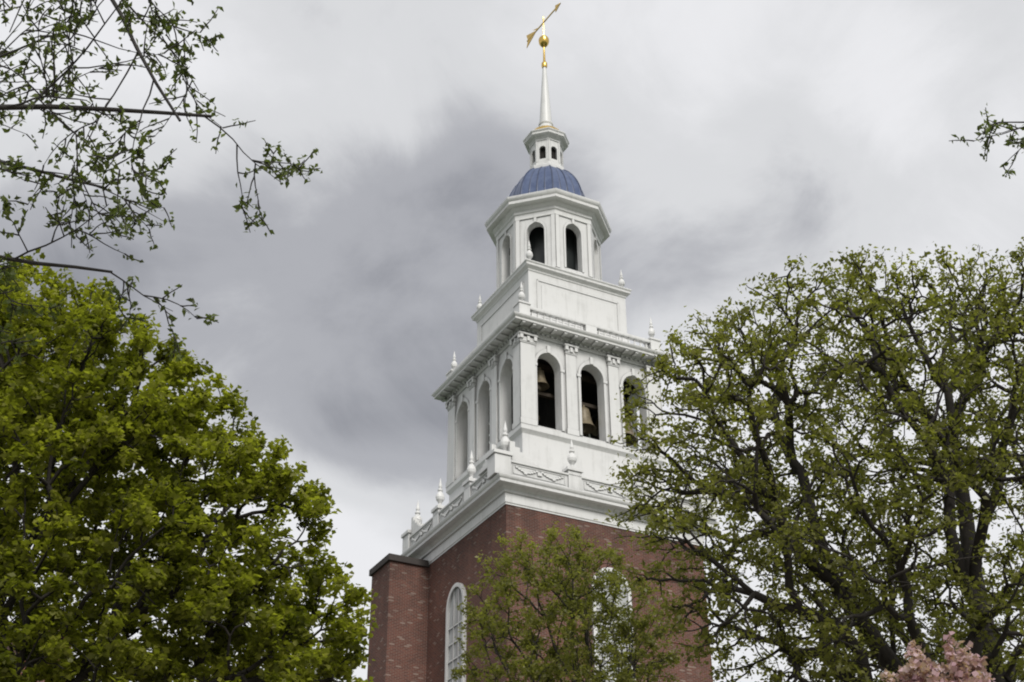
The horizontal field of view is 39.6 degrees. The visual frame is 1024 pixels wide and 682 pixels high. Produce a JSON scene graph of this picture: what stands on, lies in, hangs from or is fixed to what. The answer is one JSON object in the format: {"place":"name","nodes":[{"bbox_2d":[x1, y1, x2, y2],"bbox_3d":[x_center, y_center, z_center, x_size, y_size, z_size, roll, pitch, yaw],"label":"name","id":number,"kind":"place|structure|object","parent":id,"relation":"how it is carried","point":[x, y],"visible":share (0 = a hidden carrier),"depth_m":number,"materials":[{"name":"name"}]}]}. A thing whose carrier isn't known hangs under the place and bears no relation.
{"place":"outdoors","nodes":[
{"label":"outdoors","id":0,"kind":"place"},
{"bbox_2d":[0,161,218,356],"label":"bare branches","id":1,"kind":"object","parent":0,"point":[18,259],"visible":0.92,"depth_m":10.18,"materials":[{"name":"grey plant"}]},
{"bbox_2d":[0,42,176,247],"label":"tree branch","id":2,"kind":"object","parent":1,"relation":"on","point":[89,183],"visible":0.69,"depth_m":10.84,"materials":[{"name":"grey plant"}]},
{"bbox_2d":[0,41,175,250],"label":"leaves","id":3,"kind":"object","parent":2,"relation":"attached to","point":[130,219],"visible":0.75,"depth_m":10.50,"materials":[{"name":"green plant"}]},
{"bbox_2d":[0,162,218,364],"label":"leaves","id":4,"kind":"object","parent":1,"relation":"on","point":[6,207],"visible":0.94,"depth_m":10.25,"materials":[{"name":"green plant"}]},
{"bbox_2d":[0,0,320,234],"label":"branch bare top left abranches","id":5,"kind":"object","parent":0,"point":[43,107],"visible":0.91,"depth_m":9.88,"materials":[{"name":"grey plant"}]},
{"bbox_2d":[0,0,255,250],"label":"bare branches","id":6,"kind":"object","parent":5,"relation":"on","point":[135,45],"visible":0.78,"depth_m":10.20,"materials":[{"name":"grey plant"}]},
{"bbox_2d":[0,0,322,247],"bbox_3d":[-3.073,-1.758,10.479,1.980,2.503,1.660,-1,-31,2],"label":"leaves","id":7,"kind":"object","parent":6,"relation":"attached to","point":[142,186],"visible":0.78,"depth_m":10.11,"materials":[{"name":"green plant"}]},
{"bbox_2d":[55,0,223,81],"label":"leaves","id":8,"kind":"object","parent":5,"relation":"on","point":[172,43],"visible":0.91,"depth_m":10.30,"materials":[{"name":"green plant"}]},
{"bbox_2d":[65,0,221,81],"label":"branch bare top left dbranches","id":9,"kind":"object","parent":5,"relation":"on","point":[155,17],"visible":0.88,"depth_m":10.28,"materials":[{"name":"green plant"}]},
{"bbox_2d":[0,248,378,681],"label":"maple tree","id":10,"kind":"object","parent":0,"point":[111,490],"depth_m":19.83,"materials":[{"name":"green plant"}]},
{"bbox_2d":[0,0,1023,681],"label":"sky","id":11,"kind":"structure","parent":0,"point":[717,143],"materials":[{"name":"grey"}]},
{"bbox_2d":[456,338,649,478],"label":"belfry walls","id":12,"kind":"structure","parent":0,"point":[582,357],"depth_m":66.54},
{"bbox_2d":[489,359,626,429],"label":"belfry opening","id":13,"kind":"object","parent":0,"point":[546,410],"visible":0.1,"depth_m":68.28,"materials":[{"name":"black"}]},
{"bbox_2d":[448,521,681,681],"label":"locust tree","id":14,"kind":"object","parent":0,"point":[533,671],"depth_m":31.10,"materials":[{"name":"green plant"}]},
{"bbox_2d":[593,237,1023,681],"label":"locust tree","id":15,"kind":"object","parent":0,"point":[885,435],"depth_m":14.34,"materials":[{"name":"green plant"}]},
{"bbox_2d":[879,631,994,681],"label":"tree","id":16,"kind":"object","parent":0,"point":[914,666],"depth_m":11.60,"materials":[{"name":"pink plant"}]},
{"bbox_2d":[950,104,1023,178],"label":"bare branch","id":17,"kind":"object","parent":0,"point":[987,130],"depth_m":11.54,"materials":[{"name":"green plant"}]},
{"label":"house range walls","id":18,"kind":"object","parent":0,"visible":0},
{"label":"house roof","id":19,"kind":"object","parent":18,"relation":"on","visible":0},
{"bbox_2d":[6,630,71,681],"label":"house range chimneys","id":20,"kind":"object","parent":19,"relation":"on","point":[24,661],"depth_m":50.72,"materials":[{"name":"brick"}]},
{"label":"ground","id":21,"kind":"structure","parent":0,"visible":0},
{"bbox_2d":[367,504,712,681],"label":"brick wall","id":22,"kind":"structure","parent":21,"relation":"on","point":[407,642],"depth_m":61.59,"materials":[{"name":"red brick"}]},
{"bbox_2d":[369,553,429,576],"bbox_3d":[-5.202,10.502,65.625,2.037,0.297,2.300,15,-34,-24],"label":"pier coping","id":23,"kind":"object","parent":22,"relation":"on","point":[380,564],"visible":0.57,"depth_m":64.83,"materials":[{"name":"stone"}]},
{"bbox_2d":[445,567,635,681],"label":"shaft window frames","id":24,"kind":"structure","parent":22,"relation":"attached to","point":[455,586],"depth_m":60.53,"materials":[{"name":"white wood"}]},
{"bbox_2d":[449,572,628,681],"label":"shaft window panes","id":25,"kind":"object","parent":24,"relation":"in","point":[456,632],"visible":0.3,"depth_m":60.35,"materials":[{"name":"grey glass"}]},
{"bbox_2d":[401,472,718,564],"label":"cornice","id":26,"kind":"structure","parent":22,"relation":"on","point":[494,494],"depth_m":61.25,"materials":[{"name":"white paint"}]},
{"bbox_2d":[445,331,664,487],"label":"pilasters","id":27,"kind":"object","parent":26,"relation":"on","point":[524,359],"visible":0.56,"depth_m":65.69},
{"bbox_2d":[431,311,677,401],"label":"cornice","id":28,"kind":"structure","parent":27,"relation":"on","point":[475,362],"depth_m":66.88,"materials":[{"name":"white paint"}]},
{"bbox_2d":[471,242,631,344],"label":"pedestal stage","id":29,"kind":"object","parent":28,"relation":"on","point":[549,288],"visible":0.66,"depth_m":69.53,"materials":[{"name":"white paint"}]},
{"bbox_2d":[499,215,599,286],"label":"lantern walls","id":30,"kind":"structure","parent":29,"relation":"on","point":[546,220],"depth_m":71.80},
{"bbox_2d":[484,188,611,246],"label":"cornice","id":31,"kind":"structure","parent":30,"relation":"on","point":[505,215],"depth_m":72.26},
{"bbox_2d":[509,166,583,196],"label":"dome","id":32,"kind":"structure","parent":31,"relation":"on","point":[530,182],"depth_m":73.89,"materials":[{"name":"blue metal"}]},
{"bbox_2d":[523,127,568,169],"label":"cupola","id":33,"kind":"object","parent":32,"relation":"on","point":[537,140],"depth_m":76.49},
{"bbox_2d":[534,125,558,129],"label":"gold cupola cap","id":34,"kind":"object","parent":33,"relation":"on","point":[543,126],"visible":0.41,"depth_m":76.95,"materials":[{"name":"gold metal"}]},
{"bbox_2d":[538,67,552,126],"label":"spire","id":35,"kind":"structure","parent":34,"relation":"on","point":[545,114],"depth_m":78.57,"materials":[{"name":"white metal"}]},
{"bbox_2d":[527,3,560,68],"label":"weather vane","id":36,"kind":"object","parent":35,"relation":"on","point":[543,41],"visible":1,"depth_m":81.06,"materials":[{"name":"gold metal"}]},
{"bbox_2d":[508,165,584,196],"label":"dome ribs","id":37,"kind":"object","parent":32,"relation":"attached to","point":[523,177],"visible":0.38,"depth_m":74.27,"materials":[{"name":"blue metal"}]},
{"bbox_2d":[496,214,601,289],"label":"lantern trim","id":38,"kind":"structure","parent":30,"relation":"attached to","point":[555,240],"depth_m":71.47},
{"bbox_2d":[529,227,577,270],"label":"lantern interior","id":39,"kind":"object","parent":29,"relation":"on","point":[536,239],"visible":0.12,"depth_m":72.32,"materials":[{"name":"grey"}]},
{"bbox_2d":[446,282,660,377],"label":"balustrade","id":40,"kind":"object","parent":28,"relation":"on","point":[520,305],"visible":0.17,"depth_m":67.44,"materials":[{"name":"white paint"}]},
{"bbox_2d":[489,359,636,441],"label":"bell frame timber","id":41,"kind":"object","parent":27,"relation":"in","point":[584,378],"visible":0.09,"depth_m":67.25,"materials":[{"name":"black wood"}]},
{"bbox_2d":[489,367,637,449],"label":"bells","id":42,"kind":"object","parent":41,"relation":"hanging from","point":[589,426],"visible":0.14,"depth_m":66.13,"materials":[{"name":"brown metal"}]},
{"bbox_2d":[446,423,666,501],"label":"belfry base wall","id":43,"kind":"structure","parent":26,"relation":"on","point":[544,447],"depth_m":63.66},
{"bbox_2d":[401,422,716,552],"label":"parapet","id":44,"kind":"structure","parent":26,"relation":"on","point":[513,460],"depth_m":61.73,"materials":[{"name":"white paint"}]}
]}

